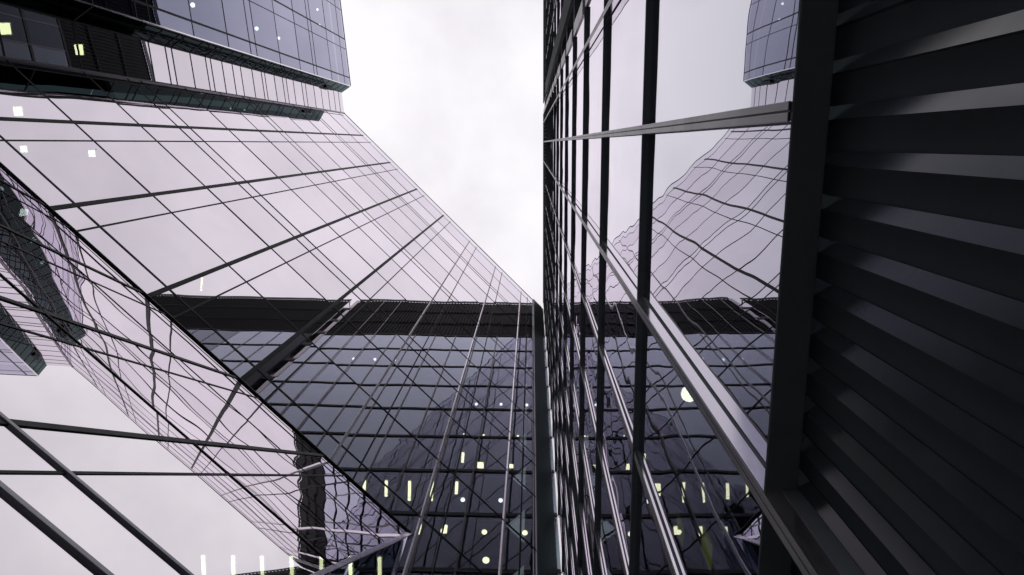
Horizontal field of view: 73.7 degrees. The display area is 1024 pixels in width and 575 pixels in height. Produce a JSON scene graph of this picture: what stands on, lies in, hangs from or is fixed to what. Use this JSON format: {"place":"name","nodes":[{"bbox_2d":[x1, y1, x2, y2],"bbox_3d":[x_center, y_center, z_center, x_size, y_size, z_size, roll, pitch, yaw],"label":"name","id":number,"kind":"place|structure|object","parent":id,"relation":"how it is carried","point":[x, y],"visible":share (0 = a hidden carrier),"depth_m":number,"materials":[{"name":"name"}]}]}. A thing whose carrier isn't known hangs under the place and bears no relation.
{"place":"outdoors","nodes":[
{"label":"outdoors","id":0,"kind":"place"},
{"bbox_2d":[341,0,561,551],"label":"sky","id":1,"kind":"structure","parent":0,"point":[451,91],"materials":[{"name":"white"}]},
{"label":"ground","id":2,"kind":"structure","parent":0,"visible":0},
{"bbox_2d":[0,0,350,111],"bbox_3d":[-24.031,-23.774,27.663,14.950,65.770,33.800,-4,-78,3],"label":"jutting block","id":3,"kind":"structure","parent":2,"relation":"on","point":[291,51],"depth_m":34.88,"materials":[{"name":"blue glass"}]},
{"bbox_2d":[0,44,535,574],"bbox_3d":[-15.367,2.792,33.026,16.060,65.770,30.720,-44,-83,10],"label":"glass building","id":4,"kind":"structure","parent":2,"relation":"on","point":[348,296],"depth_m":26.42,"materials":[{"name":"glass"}]},
{"bbox_2d":[0,162,410,574],"bbox_3d":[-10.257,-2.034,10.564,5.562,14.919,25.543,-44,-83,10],"label":"glass facade","id":5,"kind":"object","parent":4,"relation":"attached to","point":[142,432],"visible":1,"depth_m":11.24,"materials":[{"name":"clear glass"}]},
{"bbox_2d":[533,299,562,574],"bbox_3d":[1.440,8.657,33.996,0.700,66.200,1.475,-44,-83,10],"label":"corner pier","id":6,"kind":"structure","parent":2,"relation":"on","point":[548,556],"depth_m":32.61,"materials":[{"name":"metal"}]},
{"bbox_2d":[543,0,1023,574],"bbox_3d":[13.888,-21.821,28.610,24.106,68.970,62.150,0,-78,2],"label":"office tower","id":7,"kind":"structure","parent":2,"relation":"on","point":[783,272],"depth_m":3.02,"materials":[{"name":"black glass"}]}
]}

